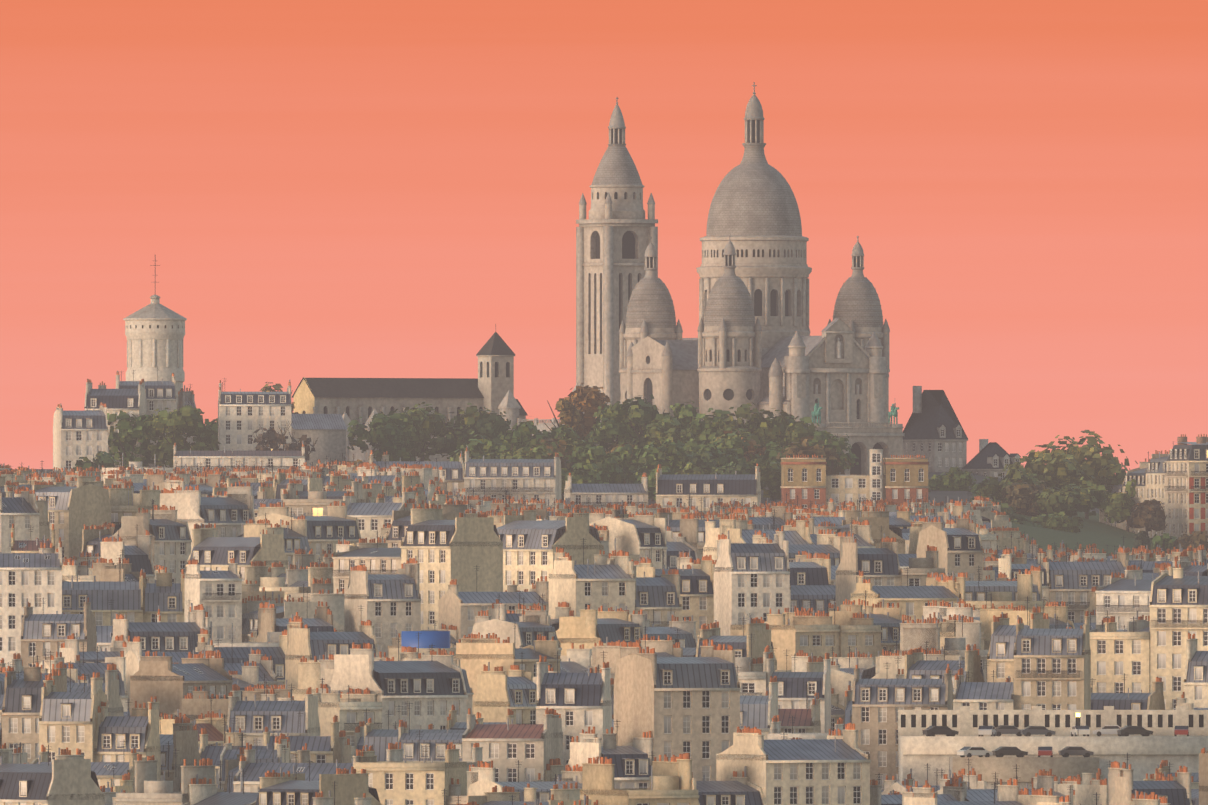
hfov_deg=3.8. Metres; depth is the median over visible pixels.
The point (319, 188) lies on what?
sky
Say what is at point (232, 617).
paris buildings
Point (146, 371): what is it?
water tower
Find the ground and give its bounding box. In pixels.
[16,469,1152,555]
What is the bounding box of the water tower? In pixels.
[123,294,186,408]
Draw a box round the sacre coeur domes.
[579,92,889,376]
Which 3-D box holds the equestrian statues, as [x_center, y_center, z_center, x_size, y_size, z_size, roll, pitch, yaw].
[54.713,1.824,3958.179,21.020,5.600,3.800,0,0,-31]
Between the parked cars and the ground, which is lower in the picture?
the parked cars
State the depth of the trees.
3858.98 m
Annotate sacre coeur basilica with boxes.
[576,82,904,474]
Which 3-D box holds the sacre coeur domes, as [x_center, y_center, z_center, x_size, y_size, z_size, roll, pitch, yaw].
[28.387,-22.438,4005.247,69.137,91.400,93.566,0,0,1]
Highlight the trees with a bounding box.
[72,382,1207,552]
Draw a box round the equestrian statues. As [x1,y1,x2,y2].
[811,403,898,423]
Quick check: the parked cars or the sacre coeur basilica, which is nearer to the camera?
the parked cars
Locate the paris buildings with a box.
[0,367,1207,804]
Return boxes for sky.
[0,0,1207,474]
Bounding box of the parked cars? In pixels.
[922,725,1188,756]
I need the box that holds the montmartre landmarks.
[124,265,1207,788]

